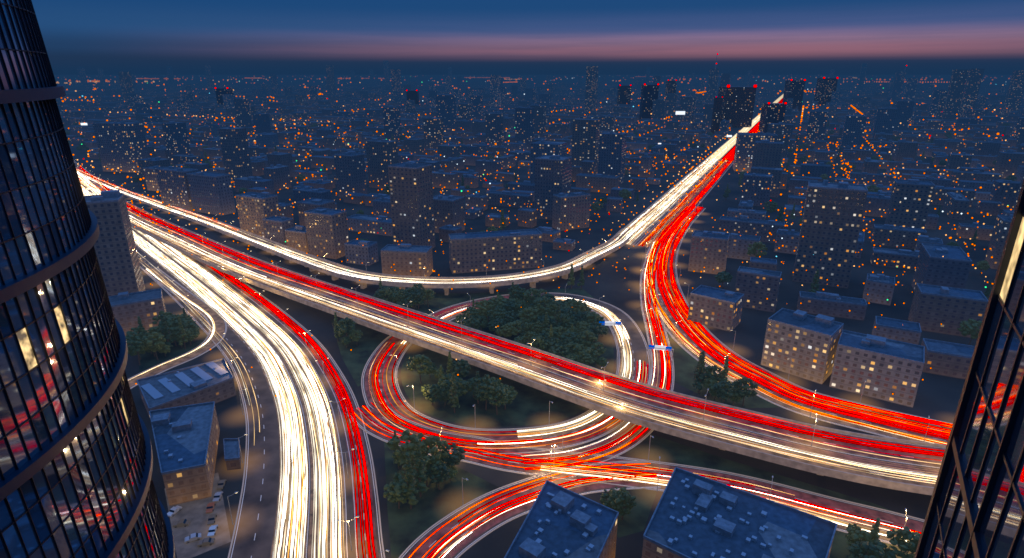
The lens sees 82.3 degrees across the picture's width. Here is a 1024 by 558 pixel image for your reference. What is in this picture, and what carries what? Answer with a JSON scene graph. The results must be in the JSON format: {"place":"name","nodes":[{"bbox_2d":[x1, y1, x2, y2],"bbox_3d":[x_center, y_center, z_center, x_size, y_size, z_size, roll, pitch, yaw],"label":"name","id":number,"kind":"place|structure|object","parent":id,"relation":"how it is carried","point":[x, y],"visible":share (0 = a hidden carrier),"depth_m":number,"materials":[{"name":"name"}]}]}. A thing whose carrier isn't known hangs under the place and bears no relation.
{"place":"outdoors","nodes":[
{"label":"outdoors","id":0,"kind":"place"},
{"bbox_2d":[164,473,230,557],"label":"parking lot paving","id":1,"kind":"structure","parent":0,"point":[195,514],"depth_m":178.37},
{"bbox_2d":[173,519,189,527],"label":"parked car","id":2,"kind":"object","parent":1,"relation":"on","point":[183,522],"visible":1,"depth_m":177.95,"materials":[{"name":"grey paint"}]},
{"bbox_2d":[185,533,201,542],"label":"parked car","id":3,"kind":"object","parent":1,"relation":"on","point":[193,537],"visible":1,"depth_m":172.47,"materials":[{"name":"silver metal"}]},
{"bbox_2d":[197,537,214,546],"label":"parked car","id":4,"kind":"object","parent":1,"relation":"on","point":[207,541],"visible":1,"depth_m":170.79,"materials":[{"name":"grey paint"}]},
{"bbox_2d":[207,525,217,536],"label":"parked car","id":5,"kind":"object","parent":1,"relation":"on","point":[212,530],"visible":1,"depth_m":174.84,"materials":[{"name":"white paint"}]},
{"bbox_2d":[75,100,950,557],"bbox_3d":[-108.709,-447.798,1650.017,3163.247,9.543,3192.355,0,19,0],"label":"road asphalt","id":6,"kind":"structure","parent":0,"point":[257,512],"depth_m":224.50,"materials":[{"name":"grey asphalt"}]},
{"bbox_2d":[74,132,944,557],"bbox_3d":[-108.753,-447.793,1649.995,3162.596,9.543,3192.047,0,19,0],"label":"road markings","id":7,"kind":"object","parent":6,"relation":"on","point":[502,360],"visible":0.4,"depth_m":234.90,"materials":[{"name":"white paint"}]},
{"bbox_2d":[76,95,952,557],"bbox_3d":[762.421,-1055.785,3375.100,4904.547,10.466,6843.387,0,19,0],"label":"light trails","id":8,"kind":"object","parent":6,"relation":"on","point":[448,539],"visible":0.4,"depth_m":236.23,"materials":[{"name":"white"}]},
{"bbox_2d":[646,345,673,359],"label":"sign gantry","id":9,"kind":"object","parent":6,"relation":"on","point":[658,347],"visible":1,"depth_m":277.59,"materials":[{"name":"blue"}]},
{"bbox_2d":[32,0,1023,74],"label":"sky","id":10,"kind":"structure","parent":0,"point":[136,37],"materials":[{"name":"blue"}]},
{"bbox_2d":[56,74,1013,401],"bbox_3d":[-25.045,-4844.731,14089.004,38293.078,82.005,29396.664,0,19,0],"label":"city lights","id":11,"kind":"object","parent":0,"point":[528,164],"visible":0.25,"depth_m":1197.04},
{"bbox_2d":[54,75,1023,557],"bbox_3d":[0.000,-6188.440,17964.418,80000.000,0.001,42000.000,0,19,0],"label":"ground","id":12,"kind":"structure","parent":0,"point":[618,287],"depth_m":392.33,"materials":[{"name":"soil"}]},
{"bbox_2d":[0,0,167,557],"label":"glass tower","id":13,"kind":"structure","parent":12,"relation":"on","point":[10,533],"depth_m":57.30,"materials":[{"name":"blue"}]},
{"bbox_2d":[0,0,174,557],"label":"tower mullions","id":14,"kind":"object","parent":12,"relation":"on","point":[30,468],"visible":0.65,"depth_m":61.12,"materials":[{"name":"grey metal"}]},
{"bbox_2d":[84,121,924,557],"bbox_3d":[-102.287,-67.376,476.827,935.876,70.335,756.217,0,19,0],"label":"buildings","id":15,"kind":"structure","parent":12,"relation":"on","point":[694,515],"depth_m":254.80,"materials":[{"name":"grey"}]},
{"bbox_2d":[81,58,946,143],"bbox_3d":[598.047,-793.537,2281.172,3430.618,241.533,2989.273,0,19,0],"label":"distant buildings","id":16,"kind":"structure","parent":12,"relation":"on","point":[734,105],"depth_m":1533.80,"materials":[{"name":"grey"}]},
{"bbox_2d":[76,99,952,557],"bbox_3d":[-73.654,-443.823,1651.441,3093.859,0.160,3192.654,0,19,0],"label":"road kerbs","id":17,"kind":"structure","parent":12,"relation":"on","point":[528,427],"depth_m":226.08,"materials":[{"name":"grey stone"}]},
{"bbox_2d":[139,288,914,557],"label":"grass verges","id":18,"kind":"object","parent":12,"relation":"on","point":[528,405],"depth_m":235.59,"materials":[{"name":"green plant"}]},
{"bbox_2d":[126,333,147,364],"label":"tree","id":19,"kind":"object","parent":18,"relation":"on","point":[137,345],"visible":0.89,"depth_m":270.89,"materials":[{"name":"green plant"}]},
{"bbox_2d":[125,326,148,343],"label":"tree","id":20,"kind":"object","parent":18,"relation":"on","point":[137,329],"visible":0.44,"depth_m":283.49,"materials":[{"name":"green plant"}]},
{"bbox_2d":[142,332,165,359],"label":"tree","id":21,"kind":"object","parent":18,"relation":"on","point":[159,343],"visible":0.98,"depth_m":276.29,"materials":[{"name":"green plant"}]},
{"bbox_2d":[152,310,175,325],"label":"tree","id":22,"kind":"object","parent":18,"relation":"on","point":[166,314],"visible":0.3,"depth_m":299.05,"materials":[{"name":"green plant"}]},
{"bbox_2d":[160,314,173,351],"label":"tree","id":23,"kind":"object","parent":18,"relation":"on","point":[165,328],"visible":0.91,"depth_m":285.20,"materials":[{"name":"green plant"}]},
{"bbox_2d":[159,316,183,342],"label":"tree","id":24,"kind":"object","parent":18,"relation":"on","point":[170,321],"visible":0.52,"depth_m":293.81,"materials":[{"name":"green plant"}]},
{"bbox_2d":[177,315,187,348],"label":"tree","id":25,"kind":"object","parent":18,"relation":"on","point":[183,334],"visible":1,"depth_m":288.78,"materials":[{"name":"green plant"}]},
{"bbox_2d":[181,319,198,328],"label":"tree","id":26,"kind":"object","parent":18,"relation":"on","point":[190,323],"visible":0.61,"depth_m":298.02,"materials":[{"name":"green plant"}]},
{"bbox_2d":[182,328,198,344],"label":"tree","id":27,"kind":"object","parent":18,"relation":"on","point":[194,335],"visible":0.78,"depth_m":293.42,"materials":[{"name":"green plant"}]},
{"bbox_2d":[337,317,355,344],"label":"tree","id":28,"kind":"object","parent":18,"relation":"on","point":[341,322],"visible":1,"depth_m":292.13,"materials":[{"name":"green plant"}]},
{"bbox_2d":[349,330,362,344],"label":"tree","id":29,"kind":"object","parent":18,"relation":"on","point":[353,336],"visible":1,"depth_m":292.56,"materials":[{"name":"green plant"}]},
{"bbox_2d":[379,287,395,301],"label":"tree","id":30,"kind":"object","parent":18,"relation":"on","point":[388,291],"visible":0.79,"depth_m":336.47,"materials":[{"name":"green plant"}]},
{"bbox_2d":[391,290,404,302],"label":"tree","id":31,"kind":"object","parent":18,"relation":"on","point":[395,298],"visible":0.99,"depth_m":337.25,"materials":[{"name":"green plant"}]},
{"bbox_2d":[383,479,413,508],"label":"tree","id":32,"kind":"object","parent":18,"relation":"on","point":[398,495],"visible":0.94,"depth_m":181.32,"materials":[{"name":"green plant"}]},
{"bbox_2d":[393,470,404,482],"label":"tree","id":33,"kind":"object","parent":18,"relation":"on","point":[397,477],"visible":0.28,"depth_m":189.12,"materials":[{"name":"green plant"}]},
{"bbox_2d":[386,429,424,464],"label":"tree","id":34,"kind":"object","parent":18,"relation":"on","point":[393,442],"visible":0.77,"depth_m":194.53,"materials":[{"name":"green plant"}]},
{"bbox_2d":[400,452,418,508],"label":"tree","id":35,"kind":"object","parent":18,"relation":"on","point":[409,482],"visible":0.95,"depth_m":181.27,"materials":[{"name":"green plant"}]},
{"bbox_2d":[409,289,425,308],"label":"tree","id":36,"kind":"object","parent":18,"relation":"on","point":[420,300],"visible":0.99,"depth_m":337.14,"materials":[{"name":"green plant"}]},
{"bbox_2d":[411,439,428,496],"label":"tree","id":37,"kind":"object","parent":18,"relation":"on","point":[419,468],"visible":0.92,"depth_m":186.30,"materials":[{"name":"green plant"}]},
{"bbox_2d":[406,354,433,383],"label":"tree","id":38,"kind":"object","parent":18,"relation":"on","point":[418,359],"visible":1,"depth_m":255.86,"materials":[{"name":"green plant"}]},
{"bbox_2d":[412,455,441,486],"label":"tree","id":39,"kind":"object","parent":18,"relation":"on","point":[427,459],"visible":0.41,"depth_m":191.45,"materials":[{"name":"green plant"}]},
{"bbox_2d":[422,288,434,306],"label":"tree","id":40,"kind":"object","parent":18,"relation":"on","point":[429,296],"visible":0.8,"depth_m":341.51,"materials":[{"name":"green plant"}]},
{"bbox_2d":[421,384,440,405],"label":"tree","id":41,"kind":"object","parent":18,"relation":"on","point":[429,391],"visible":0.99,"depth_m":238.66,"materials":[{"name":"green plant"}]},
{"bbox_2d":[421,435,448,463],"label":"tree","id":42,"kind":"object","parent":18,"relation":"on","point":[432,442],"visible":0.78,"depth_m":195.54,"materials":[{"name":"green plant"}]},
{"bbox_2d":[426,463,450,489],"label":"tree","id":43,"kind":"object","parent":18,"relation":"on","point":[442,468],"visible":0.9,"depth_m":190.71,"materials":[{"name":"green plant"}]},
{"bbox_2d":[446,351,453,374],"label":"tree","id":44,"kind":"object","parent":18,"relation":"on","point":[449,364],"visible":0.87,"depth_m":252.81,"materials":[{"name":"green plant"}]},
{"bbox_2d":[445,465,457,480],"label":"tree","id":45,"kind":"object","parent":18,"relation":"on","point":[453,470],"visible":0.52,"depth_m":195.86,"materials":[{"name":"green plant"}]},
{"bbox_2d":[438,443,465,465],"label":"tree","id":46,"kind":"object","parent":18,"relation":"on","point":[455,457],"visible":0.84,"depth_m":196.95,"materials":[{"name":"green plant"}]},
{"bbox_2d":[448,372,459,412],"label":"tree","id":47,"kind":"object","parent":18,"relation":"on","point":[453,397],"visible":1,"depth_m":233.61,"materials":[{"name":"green plant"}]},
{"bbox_2d":[441,377,468,396],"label":"tree","id":48,"kind":"object","parent":18,"relation":"on","point":[447,386],"visible":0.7,"depth_m":239.29,"materials":[{"name":"green plant"}]},
{"bbox_2d":[451,359,470,377],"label":"tree","id":49,"kind":"object","parent":18,"relation":"on","point":[464,365],"visible":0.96,"depth_m":253.45,"materials":[{"name":"green plant"}]},
{"bbox_2d":[461,307,478,319],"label":"tree","id":50,"kind":"object","parent":18,"relation":"on","point":[474,313],"visible":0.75,"depth_m":308.75,"materials":[{"name":"green plant"}]},
{"bbox_2d":[463,317,479,329],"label":"tree","id":51,"kind":"object","parent":18,"relation":"on","point":[469,322],"visible":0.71,"depth_m":300.52,"materials":[{"name":"green plant"}]},
{"bbox_2d":[476,315,487,330],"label":"tree","id":52,"kind":"object","parent":18,"relation":"on","point":[483,323],"visible":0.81,"depth_m":307.43,"materials":[{"name":"green plant"}]},
{"bbox_2d":[473,300,492,316],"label":"tree","id":53,"kind":"object","parent":18,"relation":"on","point":[484,308],"visible":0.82,"depth_m":312.74,"materials":[{"name":"green plant"}]},
{"bbox_2d":[473,374,497,409],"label":"tree","id":54,"kind":"object","parent":18,"relation":"on","point":[482,392],"visible":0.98,"depth_m":233.55,"materials":[{"name":"green plant"}]},
{"bbox_2d":[486,306,506,321],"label":"tree","id":55,"kind":"object","parent":18,"relation":"on","point":[499,313],"visible":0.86,"depth_m":307.67,"materials":[{"name":"green plant"}]},
{"bbox_2d":[487,387,507,414],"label":"tree","id":56,"kind":"object","parent":18,"relation":"on","point":[496,397],"visible":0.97,"depth_m":232.07,"materials":[{"name":"green plant"}]},
{"bbox_2d":[490,318,506,332],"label":"tree","id":57,"kind":"object","parent":18,"relation":"on","point":[497,324],"visible":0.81,"depth_m":300.79,"materials":[{"name":"green plant"}]},
{"bbox_2d":[496,324,511,337],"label":"tree","id":58,"kind":"object","parent":18,"relation":"on","point":[501,332],"visible":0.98,"depth_m":297.13,"materials":[{"name":"green plant"}]},
{"bbox_2d":[497,384,517,408],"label":"tree","id":59,"kind":"object","parent":18,"relation":"on","point":[510,391],"visible":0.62,"depth_m":236.66,"materials":[{"name":"green plant"}]},
{"bbox_2d":[502,300,516,315],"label":"tree","id":60,"kind":"object","parent":18,"relation":"on","point":[511,306],"visible":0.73,"depth_m":320.90,"materials":[{"name":"green plant"}]},
{"bbox_2d":[503,310,518,322],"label":"tree","id":61,"kind":"object","parent":18,"relation":"on","point":[511,317],"visible":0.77,"depth_m":306.79,"materials":[{"name":"green plant"}]},
{"bbox_2d":[507,284,525,300],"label":"tree","id":62,"kind":"object","parent":18,"relation":"on","point":[519,291],"visible":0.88,"depth_m":331.91,"materials":[{"name":"green plant"}]},
{"bbox_2d":[507,320,528,336],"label":"tree","id":63,"kind":"object","parent":18,"relation":"on","point":[516,329],"visible":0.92,"depth_m":296.54,"materials":[{"name":"green plant"}]},
{"bbox_2d":[514,300,528,313],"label":"tree","id":64,"kind":"object","parent":18,"relation":"on","point":[521,304],"visible":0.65,"depth_m":320.14,"materials":[{"name":"green plant"}]},
{"bbox_2d":[518,307,538,322],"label":"tree","id":65,"kind":"object","parent":18,"relation":"on","point":[526,315],"visible":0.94,"depth_m":309.96,"materials":[{"name":"green plant"}]},
{"bbox_2d":[523,288,540,305],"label":"tree","id":66,"kind":"object","parent":18,"relation":"on","point":[529,299],"visible":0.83,"depth_m":327.41,"materials":[{"name":"green plant"}]},
{"bbox_2d":[530,320,543,333],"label":"tree","id":67,"kind":"object","parent":18,"relation":"on","point":[539,325],"visible":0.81,"depth_m":296.96,"materials":[{"name":"green plant"}]},
{"bbox_2d":[531,335,547,350],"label":"tree","id":68,"kind":"object","parent":18,"relation":"on","point":[541,342],"visible":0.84,"depth_m":277.61,"materials":[{"name":"green plant"}]},
{"bbox_2d":[533,296,555,314],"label":"tree","id":69,"kind":"object","parent":18,"relation":"on","point":[539,301],"visible":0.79,"depth_m":315.67,"materials":[{"name":"green plant"}]},
{"bbox_2d":[545,337,563,351],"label":"tree","id":70,"kind":"object","parent":18,"relation":"on","point":[551,341],"visible":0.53,"depth_m":278.82,"materials":[{"name":"green plant"}]},
{"bbox_2d":[553,303,562,326],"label":"tree","id":71,"kind":"object","parent":18,"relation":"on","point":[558,322],"visible":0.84,"depth_m":298.55,"materials":[{"name":"green plant"}]},
{"bbox_2d":[549,344,567,357],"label":"tree","id":72,"kind":"object","parent":18,"relation":"on","point":[553,350],"visible":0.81,"depth_m":272.12,"materials":[{"name":"green plant"}]},
{"bbox_2d":[553,326,569,338],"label":"tree","id":73,"kind":"object","parent":18,"relation":"on","point":[559,329],"visible":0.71,"depth_m":292.79,"materials":[{"name":"green plant"}]},
{"bbox_2d":[561,313,576,327],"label":"tree","id":74,"kind":"object","parent":18,"relation":"on","point":[568,319],"visible":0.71,"depth_m":300.08,"materials":[{"name":"green plant"}]},
{"bbox_2d":[562,342,579,354],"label":"tree","id":75,"kind":"object","parent":18,"relation":"on","point":[568,346],"visible":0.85,"depth_m":273.68,"materials":[{"name":"green plant"}]},
{"bbox_2d":[567,264,574,288],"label":"tree","id":76,"kind":"object","parent":18,"relation":"on","point":[571,277],"visible":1,"depth_m":369.06,"materials":[{"name":"green plant"}]},
{"bbox_2d":[568,300,587,311],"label":"tree","id":77,"kind":"object","parent":18,"relation":"on","point":[581,306],"visible":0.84,"depth_m":319.12,"materials":[{"name":"green plant"}]},
{"bbox_2d":[574,311,587,322],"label":"tree","id":78,"kind":"object","parent":18,"relation":"on","point":[582,314],"visible":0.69,"depth_m":308.83,"materials":[{"name":"green plant"}]},
{"bbox_2d":[576,352,591,364],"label":"tree","id":79,"kind":"object","parent":18,"relation":"on","point":[587,360],"visible":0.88,"depth_m":265.79,"materials":[{"name":"green plant"}]},
{"bbox_2d":[578,330,597,346],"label":"tree","id":80,"kind":"object","parent":18,"relation":"on","point":[590,335],"visible":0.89,"depth_m":280.81,"materials":[{"name":"green plant"}]},
{"bbox_2d":[581,347,598,365],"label":"tree","id":81,"kind":"object","parent":18,"relation":"on","point":[594,354],"visible":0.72,"depth_m":269.02,"materials":[{"name":"green plant"}]},
{"bbox_2d":[586,311,603,322],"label":"tree","id":82,"kind":"object","parent":18,"relation":"on","point":[593,316],"visible":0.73,"depth_m":306.04,"materials":[{"name":"green plant"}]},
{"bbox_2d":[590,342,606,355],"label":"tree","id":83,"kind":"object","parent":18,"relation":"on","point":[600,350],"visible":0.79,"depth_m":276.30,"materials":[{"name":"green plant"}]},
{"bbox_2d":[600,488,622,509],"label":"tree","id":84,"kind":"object","parent":18,"relation":"on","point":[609,503],"visible":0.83,"depth_m":179.60,"materials":[{"name":"green plant"}]},
{"bbox_2d":[613,490,636,519],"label":"tree","id":85,"kind":"object","parent":18,"relation":"on","point":[630,503],"visible":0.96,"depth_m":176.82,"materials":[{"name":"green plant"}]},
{"bbox_2d":[692,351,705,392],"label":"tree","id":86,"kind":"object","parent":18,"relation":"on","point":[700,375],"visible":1,"depth_m":248.13,"materials":[{"name":"green plant"}]},
{"bbox_2d":[702,378,717,394],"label":"tree","id":87,"kind":"object","parent":18,"relation":"on","point":[707,381],"visible":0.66,"depth_m":248.00,"materials":[{"name":"green plant"}]},
{"bbox_2d":[705,365,722,380],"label":"tree","id":88,"kind":"object","parent":18,"relation":"on","point":[714,375],"visible":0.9,"depth_m":250.44,"materials":[{"name":"green plant"}]},
{"bbox_2d":[719,356,728,387],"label":"tree","id":89,"kind":"object","parent":18,"relation":"on","point":[725,371],"visible":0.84,"depth_m":245.98,"materials":[{"name":"green plant"}]},
{"bbox_2d":[713,381,736,403],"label":"tree","id":90,"kind":"object","parent":18,"relation":"on","point":[721,391],"visible":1,"depth_m":238.23,"materials":[{"name":"green plant"}]},
{"bbox_2d":[728,389,742,404],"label":"tree","id":91,"kind":"object","parent":18,"relation":"on","point":[736,397],"visible":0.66,"depth_m":239.82,"materials":[{"name":"green plant"}]},
{"bbox_2d":[732,377,758,405],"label":"tree","id":92,"kind":"object","parent":18,"relation":"on","point":[746,386],"visible":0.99,"depth_m":237.79,"materials":[{"name":"green plant"}]},
{"bbox_2d":[845,523,873,545],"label":"tree","id":93,"kind":"object","parent":18,"relation":"on","point":[855,533],"visible":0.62,"depth_m":163.86,"materials":[{"name":"green plant"}]},
{"bbox_2d":[847,541,884,557],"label":"tree","id":94,"kind":"object","parent":18,"relation":"on","point":[856,549],"visible":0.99,"depth_m":158.32,"materials":[{"name":"green plant"}]},
{"bbox_2d":[870,518,880,539],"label":"tree","id":95,"kind":"object","parent":18,"relation":"on","point":[874,532],"visible":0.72,"depth_m":162.94,"materials":[{"name":"green plant"}]},
{"bbox_2d":[866,539,896,557],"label":"tree","id":96,"kind":"object","parent":18,"relation":"on","point":[880,545],"visible":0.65,"depth_m":158.96,"materials":[{"name":"green plant"}]},
{"bbox_2d":[886,526,920,557],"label":"tree","id":97,"kind":"object","parent":18,"relation":"on","point":[910,544],"visible":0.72,"depth_m":158.82,"materials":[{"name":"green plant"}]},
{"bbox_2d":[124,192,945,494],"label":"elevated highway","id":98,"kind":"structure","parent":12,"relation":"on","point":[852,477],"depth_m":273.14,"materials":[{"name":"concrete"}]},
{"bbox_2d":[56,60,1023,379],"bbox_3d":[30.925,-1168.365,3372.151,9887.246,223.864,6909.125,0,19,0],"label":"city blocks","id":99,"kind":"structure","parent":12,"relation":"on","point":[412,208],"depth_m":804.51,"materials":[{"name":"grey concrete"}]},
{"bbox_2d":[619,189,631,204],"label":"tree","id":100,"kind":"object","parent":12,"relation":"on","point":[626,194],"visible":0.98,"depth_m":605.80,"materials":[{"name":"green plant"}]},
{"bbox_2d":[714,271,732,287],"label":"tree","id":101,"kind":"object","parent":12,"relation":"on","point":[723,276],"visible":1,"depth_m":371.23,"materials":[{"name":"green plant"}]},
{"bbox_2d":[747,242,767,256],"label":"tree","id":102,"kind":"object","parent":12,"relation":"on","point":[760,246],"visible":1,"depth_m":412.23,"materials":[{"name":"green plant"}]},
{"bbox_2d":[764,200,777,217],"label":"tree","id":103,"kind":"object","parent":12,"relation":"on","point":[772,207],"visible":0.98,"depth_m":543.42,"materials":[{"name":"green plant"}]},
{"bbox_2d":[808,269,819,292],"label":"tree","id":104,"kind":"object","parent":12,"relation":"on","point":[816,284],"visible":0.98,"depth_m":356.95,"materials":[{"name":"green plant"}]},
{"bbox_2d":[914,180,1023,557],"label":"skyscraper facade frame","id":105,"kind":"object","parent":12,"relation":"on","point":[970,518],"visible":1,"depth_m":26.62,"materials":[{"name":"black metal"}]},
{"bbox_2d":[957,318,981,344],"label":"tree","id":106,"kind":"object","parent":12,"relation":"on","point":[972,329],"visible":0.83,"depth_m":288.86,"materials":[{"name":"green plant"}]},
{"bbox_2d":[922,217,1023,557],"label":"skyscraper windows","id":107,"kind":"structure","parent":12,"relation":"on","point":[1007,531],"depth_m":25.32,"materials":[{"name":"black glass"}]},
{"bbox_2d":[976,260,989,274],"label":"tree","id":108,"kind":"object","parent":12,"relation":"on","point":[983,265],"visible":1,"depth_m":395.17,"materials":[{"name":"green plant"}]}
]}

